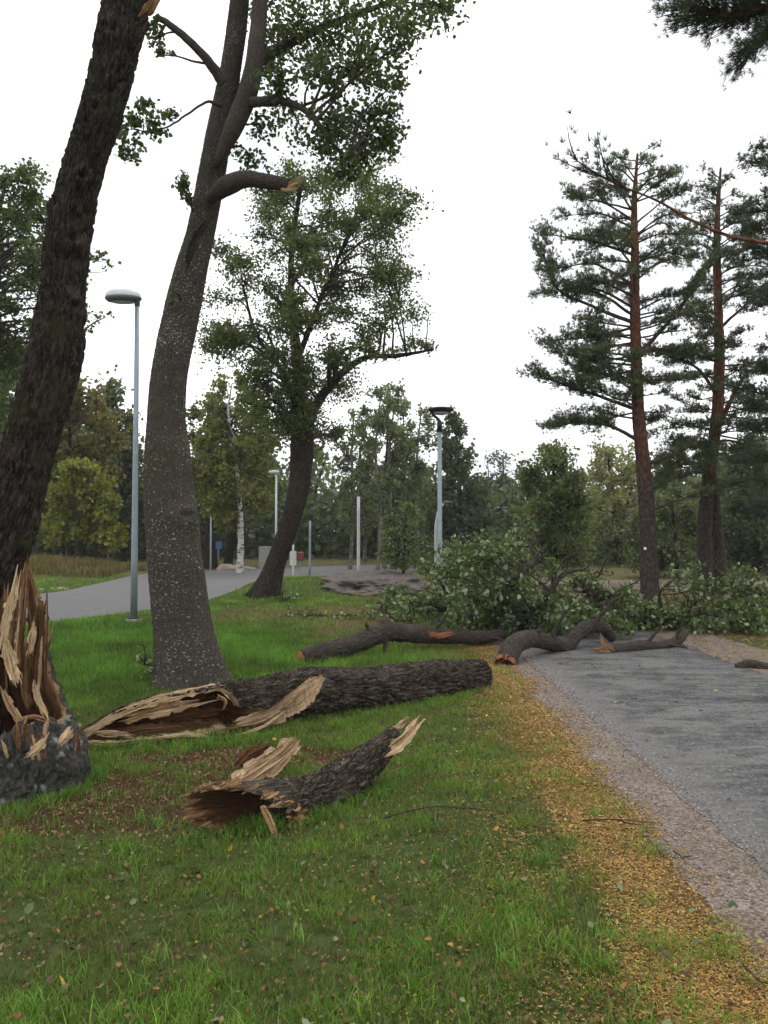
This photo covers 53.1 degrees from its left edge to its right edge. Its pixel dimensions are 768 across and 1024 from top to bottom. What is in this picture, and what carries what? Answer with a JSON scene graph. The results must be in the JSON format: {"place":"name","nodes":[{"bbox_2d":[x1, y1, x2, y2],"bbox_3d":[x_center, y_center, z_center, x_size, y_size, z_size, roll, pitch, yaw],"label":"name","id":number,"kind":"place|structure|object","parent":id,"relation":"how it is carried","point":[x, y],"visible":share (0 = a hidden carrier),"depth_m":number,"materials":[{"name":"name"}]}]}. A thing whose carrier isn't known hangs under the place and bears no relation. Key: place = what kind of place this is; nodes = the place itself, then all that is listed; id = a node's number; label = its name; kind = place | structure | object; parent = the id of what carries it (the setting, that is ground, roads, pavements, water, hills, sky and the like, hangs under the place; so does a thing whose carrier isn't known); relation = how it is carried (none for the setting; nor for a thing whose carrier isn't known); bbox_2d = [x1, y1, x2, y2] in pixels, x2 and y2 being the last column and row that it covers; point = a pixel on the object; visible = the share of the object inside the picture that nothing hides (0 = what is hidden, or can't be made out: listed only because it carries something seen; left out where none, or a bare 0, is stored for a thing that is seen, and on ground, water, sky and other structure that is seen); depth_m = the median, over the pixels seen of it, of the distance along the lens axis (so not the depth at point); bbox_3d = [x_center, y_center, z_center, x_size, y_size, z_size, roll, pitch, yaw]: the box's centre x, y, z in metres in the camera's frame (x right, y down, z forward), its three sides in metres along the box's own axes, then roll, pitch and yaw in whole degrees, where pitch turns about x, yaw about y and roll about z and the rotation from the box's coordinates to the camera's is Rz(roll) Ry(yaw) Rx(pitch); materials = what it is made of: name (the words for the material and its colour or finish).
{"place":"outdoors","nodes":[
{"label":"outdoors","id":0,"kind":"place"},
{"bbox_2d":[15,565,421,623],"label":"street","id":1,"kind":"structure","parent":0,"point":[112,596],"depth_m":22.21,"materials":[{"name":"grey asphalt"}]},
{"bbox_2d":[0,551,767,1023],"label":"ground","id":2,"kind":"structure","parent":0,"point":[316,937],"depth_m":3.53,"materials":[{"name":"green plant"}]},
{"bbox_2d":[0,336,70,541],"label":"dark green tree","id":3,"kind":"object","parent":2,"relation":"on","point":[5,405],"visible":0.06,"depth_m":39.58,"materials":[{"name":"green plant"}]},
{"bbox_2d":[0,556,91,807],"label":"splintered stump","id":4,"kind":"object","parent":2,"relation":"on","point":[44,746],"visible":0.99,"depth_m":4.85,"materials":[{"name":"brown wood"}]},
{"bbox_2d":[0,157,121,402],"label":"broadleaf tree","id":5,"kind":"object","parent":2,"relation":"on","point":[13,217],"visible":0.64,"depth_m":18.59,"materials":[{"name":"green plant"}]},
{"bbox_2d":[0,0,159,735],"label":"leaning tree","id":6,"kind":"object","parent":2,"relation":"on","point":[48,381],"visible":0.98,"depth_m":5.54,"materials":[{"name":"brown plant"}]},
{"bbox_2d":[41,457,130,559],"bbox_3d":[-14.253,0.057,36.081,4.969,5.387,3.801,0,-2,0],"label":"yellowing tree","id":7,"kind":"object","parent":2,"relation":"on","point":[89,492],"visible":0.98,"depth_m":35.40,"materials":[{"name":"green plant"}]},
{"bbox_2d":[44,376,132,558],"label":"yellowing tree","id":8,"kind":"object","parent":2,"relation":"on","point":[102,414],"visible":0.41,"depth_m":40.58,"materials":[{"name":"green plant"}]},
{"bbox_2d":[86,364,145,560],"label":"dark green tree","id":9,"kind":"object","parent":2,"relation":"on","point":[124,489],"visible":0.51,"depth_m":44.24,"materials":[{"name":"green plant"}]},
{"bbox_2d":[105,288,141,621],"bbox_3d":[-5.013,-1.090,14.791,0.769,6.463,0.556,0,-2,0],"label":"street lamp","id":10,"kind":"object","parent":2,"relation":"on","point":[122,296],"visible":0.92,"depth_m":14.73,"materials":[{"name":"metal"}]},
{"bbox_2d":[135,637,153,675],"bbox_3d":[-2.416,1.591,8.289,0.553,0.513,0.413,0,-2,0],"label":"leaf sprig","id":11,"kind":"object","parent":2,"relation":"on","point":[142,657],"visible":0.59,"depth_m":8.22,"materials":[{"name":"green plant"}]},
{"bbox_2d":[210,510,211,570],"bbox_3d":[-8.178,1.155,35.981,0.389,3.270,0.195,0,-2,0],"label":"street lamp","id":12,"kind":"object","parent":2,"relation":"on","point":[210,544],"visible":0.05,"depth_m":35.95,"materials":[{"name":"metal"}]},
{"bbox_2d":[186,385,240,568],"bbox_3d":[-8.510,-1.916,38.133,3.532,9.582,4.282,0,-2,0],"label":"brown trunk tree","id":13,"kind":"object","parent":2,"relation":"on","point":[193,414],"visible":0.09,"depth_m":37.69,"materials":[{"name":"green plant"}]},
{"bbox_2d":[215,541,221,565],"bbox_3d":[-8.168,2.141,37.919,0.316,1.381,0.130,0,-2,-6],"label":"road sign","id":14,"kind":"object","parent":2,"relation":"on","point":[218,546],"visible":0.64,"depth_m":37.88,"materials":[{"name":"metal"}]},
{"bbox_2d":[216,564,233,570],"bbox_3d":[-7.457,2.633,36.245,0.900,0.399,0.739,1,-2,-25],"label":"loose stone","id":15,"kind":"object","parent":2,"relation":"on","point":[224,567],"visible":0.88,"depth_m":36.00,"materials":[{"name":"beige stone"}]},
{"bbox_2d":[189,365,286,572],"bbox_3d":[-6.522,-2.057,34.138,4.776,9.676,4.898,0,-2,0],"label":"birch tree","id":16,"kind":"object","parent":2,"relation":"on","point":[217,473],"visible":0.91,"depth_m":33.53,"materials":[{"name":"green plant"}]},
{"bbox_2d":[233,741,274,766],"bbox_3d":[-0.889,1.663,5.283,0.286,0.162,0.064,0,-2,-14],"label":"wood fragment","id":17,"kind":"object","parent":2,"relation":"on","point":[248,754],"visible":0.94,"depth_m":5.27,"materials":[{"name":"brown wood"}]},
{"bbox_2d":[223,426,288,563],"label":"brown trunk tree","id":18,"kind":"object","parent":2,"relation":"on","point":[229,551],"visible":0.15,"depth_m":41.73,"materials":[{"name":"green plant"}]},
{"bbox_2d":[259,546,270,567],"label":"concrete block","id":19,"kind":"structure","parent":2,"relation":"on","point":[264,551],"depth_m":38.68,"materials":[{"name":"grey concrete"}]},
{"bbox_2d":[231,735,300,781],"bbox_3d":[-0.767,1.660,5.018,0.503,0.336,0.156,1,-2,-29],"label":"wood slab","id":20,"kind":"object","parent":2,"relation":"on","point":[270,761],"depth_m":5.02,"materials":[{"name":"beige wood"}]},
{"bbox_2d":[269,470,279,534],"bbox_3d":[-4.299,0.492,30.000,0.449,4.268,0.225,0,-2,0],"label":"street lamp","id":21,"kind":"object","parent":2,"relation":"on","point":[275,472],"visible":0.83,"depth_m":29.99,"materials":[{"name":"metal"}]},
{"bbox_2d":[272,584,302,602],"bbox_3d":[-2.344,1.965,18.708,0.754,0.496,0.858,0,-2,-10],"label":"shrub","id":22,"kind":"object","parent":2,"relation":"on","point":[282,598],"visible":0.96,"depth_m":18.57,"materials":[{"name":"green plant"}]},
{"bbox_2d":[81,658,493,745],"bbox_3d":[-0.551,1.677,7.006,4.289,0.576,0.589,1,-2,-37],"label":"fallen log","id":23,"kind":"object","parent":2,"relation":"on","point":[285,696],"visible":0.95,"depth_m":6.56,"materials":[{"name":"brown wood"}]},
{"bbox_2d":[292,545,293,575],"bbox_3d":[-3.477,1.923,29.452,0.075,1.345,0.079,0,-2,0],"label":"post","id":24,"kind":"object","parent":2,"relation":"on","point":[292,560],"visible":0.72,"depth_m":29.43,"materials":[{"name":"metal"}]},
{"bbox_2d":[113,0,475,691],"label":"lichened tree","id":25,"kind":"object","parent":2,"relation":"on","point":[187,650],"visible":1,"depth_m":8.44,"materials":[{"name":"grey plant"}]},
{"bbox_2d":[289,551,303,567],"bbox_3d":[-4.321,2.398,37.997,0.750,0.925,0.463,0,-2,0],"label":"street box","id":26,"kind":"object","parent":2,"relation":"on","point":[300,556],"visible":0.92,"depth_m":37.87,"materials":[{"name":"red paint"}]},
{"bbox_2d":[179,714,424,838],"bbox_3d":[-0.355,1.604,4.564,1.743,0.528,0.419,2,-3,-44],"label":"broken limb","id":27,"kind":"object","parent":2,"relation":"on","point":[355,770],"visible":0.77,"depth_m":4.38,"materials":[{"name":"brown plant"}]},
{"bbox_2d":[309,521,310,574],"bbox_3d":[-3.129,1.548,32.467,0.103,2.341,0.108,0,-2,0],"label":"post","id":28,"kind":"object","parent":2,"relation":"on","point":[309,547],"visible":0.84,"depth_m":32.42,"materials":[{"name":"metal"}]},
{"bbox_2d":[193,151,443,599],"bbox_3d":[-1.786,-3.880,20.190,6.597,12.667,5.707,0,-2,0],"label":"alder tree","id":29,"kind":"object","parent":2,"relation":"on","point":[297,420],"visible":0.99,"depth_m":19.57,"materials":[{"name":"green plant"}]},
{"bbox_2d":[278,605,378,619],"bbox_3d":[-1.075,1.964,15.121,1.948,0.315,1.036,-1,-2,17],"label":"leafy twig","id":30,"kind":"object","parent":2,"relation":"on","point":[309,614],"visible":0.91,"depth_m":15.08,"materials":[{"name":"green plant"}]},
{"bbox_2d":[328,408,373,569],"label":"aspen tree","id":31,"kind":"object","parent":2,"relation":"on","point":[347,457],"visible":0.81,"depth_m":36.94,"materials":[{"name":"green plant"}]},
{"bbox_2d":[346,412,388,561],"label":"aspen tree","id":32,"kind":"object","parent":2,"relation":"on","point":[366,522],"visible":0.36,"depth_m":43.87,"materials":[{"name":"green plant"}]},
{"bbox_2d":[319,570,431,595],"bbox_3d":[-0.436,2.214,23.947,3.894,0.785,7.570,0,-2,0],"label":"rock outcrop","id":33,"kind":"object","parent":2,"relation":"on","point":[371,582],"visible":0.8,"depth_m":21.47,"materials":[{"name":"grey stone"}]},
{"bbox_2d":[357,497,359,571],"bbox_3d":[-0.913,0.946,27.484,0.118,2.993,0.124,0,-2,0],"label":"post","id":34,"kind":"object","parent":33,"relation":"on","point":[358,533],"visible":0.77,"depth_m":27.44,"materials":[{"name":"metal"}]},
{"bbox_2d":[355,384,404,569],"bbox_3d":[-0.368,-1.505,35.993,2.746,8.679,2.983,0,-2,0],"label":"aspen tree","id":35,"kind":"object","parent":2,"relation":"on","point":[370,445],"visible":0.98,"depth_m":35.90,"materials":[{"name":"green plant"}]},
{"bbox_2d":[0,620,767,1023],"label":"fallen leaves","id":36,"kind":"object","parent":2,"relation":"on","point":[650,922],"visible":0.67,"depth_m":3.53,"materials":[{"name":"yellow plant"}]},
{"bbox_2d":[384,806,503,842],"bbox_3d":[0.344,1.674,4.273,0.512,0.057,0.472,-2,-3,42],"label":"twig","id":37,"kind":"object","parent":36,"relation":"on","point":[430,807],"visible":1,"depth_m":4.29,"materials":[{"name":"brown wood"}]},
{"bbox_2d":[582,818,655,824],"bbox_3d":[1.285,1.690,4.197,0.395,0.021,0.055,0,-2,8],"label":"twig","id":38,"kind":"object","parent":36,"relation":"on","point":[619,820],"visible":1,"depth_m":4.21,"materials":[{"name":"brown wood"}]},
{"bbox_2d":[673,850,691,865],"bbox_3d":[1.461,1.673,3.737,0.060,0.025,0.161,0,-2,0],"label":"twig","id":39,"kind":"object","parent":36,"relation":"on","point":[681,856],"visible":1,"depth_m":3.72,"materials":[{"name":"brown wood"}]},
{"bbox_2d":[741,962,767,983],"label":"twig","id":40,"kind":"object","parent":36,"relation":"on","point":[747,969],"visible":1,"depth_m":2.72,"materials":[{"name":"wood"}]},
{"bbox_2d":[1,390,767,576],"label":"woods","id":41,"kind":"object","parent":2,"relation":"on","point":[321,513],"visible":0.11,"depth_m":49.22,"materials":[{"name":"green plant"}]},
{"bbox_2d":[369,381,416,567],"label":"aspen tree","id":42,"kind":"object","parent":2,"relation":"on","point":[400,478],"visible":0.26,"depth_m":37.93,"materials":[{"name":"green plant"}]},
{"bbox_2d":[354,580,436,622],"bbox_3d":[0.335,1.676,14.543,1.065,0.819,1.811,2,-3,-42],"label":"leafy twig","id":43,"kind":"object","parent":2,"relation":"on","point":[387,607],"visible":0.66,"depth_m":14.57,"materials":[{"name":"green plant"}]},
{"bbox_2d":[369,378,422,569],"bbox_3d":[0.489,-1.797,37.226,2.864,9.313,2.682,0,-2,0],"label":"aspen tree","id":44,"kind":"object","parent":2,"relation":"on","point":[403,451],"visible":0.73,"depth_m":37.01,"materials":[{"name":"green plant"}]},
{"bbox_2d":[27,552,767,624],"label":"dry grass","id":45,"kind":"structure","parent":2,"relation":"on","point":[60,564],"depth_m":28.87,"materials":[{"name":"plant"}]},
{"bbox_2d":[294,601,506,661],"bbox_3d":[0.445,1.652,10.647,3.524,0.794,0.610,1,-2,-32],"label":"long limb","id":46,"kind":"object","parent":2,"relation":"on","point":[384,631],"visible":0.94,"depth_m":10.55,"materials":[{"name":"brown plant"}]},
{"bbox_2d":[375,500,428,573],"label":"sapling","id":47,"kind":"object","parent":2,"relation":"on","point":[390,548],"visible":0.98,"depth_m":23.82,"materials":[{"name":"green plant"}]},
{"bbox_2d":[384,391,428,559],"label":"aspen tree","id":48,"kind":"object","parent":2,"relation":"on","point":[404,498],"visible":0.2,"depth_m":39.98,"materials":[{"name":"green plant"}]},
{"bbox_2d":[398,402,436,553],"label":"aspen tree","id":49,"kind":"object","parent":2,"relation":"on","point":[416,471],"visible":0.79,"depth_m":38.96,"materials":[{"name":"green plant"}]},
{"bbox_2d":[428,406,453,621],"bbox_3d":[1.089,0.075,14.645,0.490,4.124,0.490,0,-2,0],"label":"park lamp","id":50,"kind":"object","parent":2,"relation":"on","point":[438,410],"visible":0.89,"depth_m":14.63,"materials":[{"name":"metal"}]},
{"bbox_2d":[434,501,451,562],"bbox_3d":[2.010,1.040,25.980,0.628,2.851,0.175,0,-2,0],"label":"street lamp","id":51,"kind":"object","parent":2,"relation":"on","point":[435,527],"visible":0.45,"depth_m":25.95,"materials":[{"name":"metal"}]},
{"bbox_2d":[421,405,502,556],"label":"dark green tree","id":52,"kind":"object","parent":2,"relation":"on","point":[456,454],"visible":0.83,"depth_m":41.32,"materials":[{"name":"green plant"}]},
{"bbox_2d":[474,448,526,546],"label":"hazy tree","id":53,"kind":"object","parent":2,"relation":"on","point":[502,457],"visible":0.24,"depth_m":56.13,"materials":[{"name":"green plant"}]},
{"bbox_2d":[494,594,622,664],"bbox_3d":[2.457,1.626,10.643,2.925,0.921,0.555,2,-2,-40],"label":"twisted limb","id":54,"kind":"object","parent":2,"relation":"on","point":[514,646],"visible":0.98,"depth_m":10.54,"materials":[{"name":"brown plant"}]},
{"bbox_2d":[508,438,611,585],"bbox_3d":[5.696,-0.002,25.041,3.470,5.031,3.661,0,-2,0],"label":"leafy tree","id":55,"kind":"object","parent":2,"relation":"on","point":[564,501],"visible":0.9,"depth_m":24.25,"materials":[{"name":"green plant"}]},
{"bbox_2d":[514,138,737,605],"bbox_3d":[5.800,-3.392,18.424,5.554,11.386,3.469,0,-2,0],"label":"scots pine","id":56,"kind":"object","parent":2,"relation":"on","point":[586,371],"visible":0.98,"depth_m":18.07,"materials":[{"name":"green plant"}]},
{"bbox_2d":[583,433,668,564],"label":"willow tree","id":57,"kind":"object","parent":2,"relation":"on","point":[610,481],"visible":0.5,"depth_m":41.39,"materials":[{"name":"green plant"}]},
{"bbox_2d":[543,0,767,244],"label":"pine","id":58,"kind":"object","parent":2,"relation":"on","point":[700,13],"visible":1,"depth_m":7.27,"materials":[{"name":"green plant"}]},
{"bbox_2d":[616,475,701,577],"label":"leafy tree","id":59,"kind":"object","parent":2,"relation":"on","point":[679,537],"visible":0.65,"depth_m":30.52,"materials":[{"name":"green plant"}]},
{"bbox_2d":[641,160,767,598],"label":"twin stem pine","id":60,"kind":"object","parent":2,"relation":"on","point":[710,519],"visible":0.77,"depth_m":20.36,"materials":[{"name":"green plant"}]},
{"bbox_2d":[715,134,767,512],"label":"edge pine","id":61,"kind":"object","parent":2,"relation":"on","point":[758,252],"visible":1,"depth_m":16.71,"materials":[{"name":"green plant"}]},
{"bbox_2d":[716,433,767,573],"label":"dark green tree","id":62,"kind":"object","parent":2,"relation":"on","point":[739,519],"visible":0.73,"depth_m":33.30,"materials":[{"name":"green plant"}]},
{"bbox_2d":[0,0,767,498],"label":"sky","id":63,"kind":"structure","parent":0,"point":[480,109],"materials":[{"name":"white"}]},
{"bbox_2d":[424,578,767,591],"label":"gravel yard","id":64,"kind":"structure","parent":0,"point":[615,582],"depth_m":25.94,"materials":[{"name":"grey gravel"}]},
{"bbox_2d":[448,589,767,872],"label":"asphalt path","id":65,"kind":"structure","parent":0,"point":[713,753],"depth_m":6.93,"materials":[{"name":"grey asphalt"}]},
{"bbox_2d":[378,512,663,638],"bbox_3d":[2.293,1.027,13.138,4.386,2.001,3.949,1,-2,-36],"label":"fallen treetop","id":66,"kind":"object","parent":65,"relation":"on","point":[508,595],"visible":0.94,"depth_m":12.06,"materials":[{"name":"green plant"}]},
{"bbox_2d":[592,617,689,652],"bbox_3d":[3.766,1.778,10.932,1.989,0.530,0.465,1,-2,-28],"label":"short limb","id":67,"kind":"object","parent":65,"relation":"on","point":[678,639],"visible":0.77,"depth_m":10.91,"materials":[{"name":"brown plant"}]},
{"bbox_2d":[613,529,767,635],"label":"leafy branch","id":68,"kind":"object","parent":65,"relation":"on","point":[732,606],"visible":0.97,"depth_m":13.10,"materials":[{"name":"green plant"}]},
{"bbox_2d":[462,592,767,978],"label":"gravel shoulder","id":69,"kind":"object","parent":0,"point":[749,887],"visible":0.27,"depth_m":4.33},
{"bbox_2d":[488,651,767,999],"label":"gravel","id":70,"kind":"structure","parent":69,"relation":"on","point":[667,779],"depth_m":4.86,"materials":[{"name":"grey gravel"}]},
{"bbox_2d":[734,659,767,668],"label":"bare stick","id":71,"kind":"object","parent":69,"relation":"on","point":[750,663],"visible":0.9,"depth_m":9.40,"materials":[{"name":"brown wood"}]}
]}

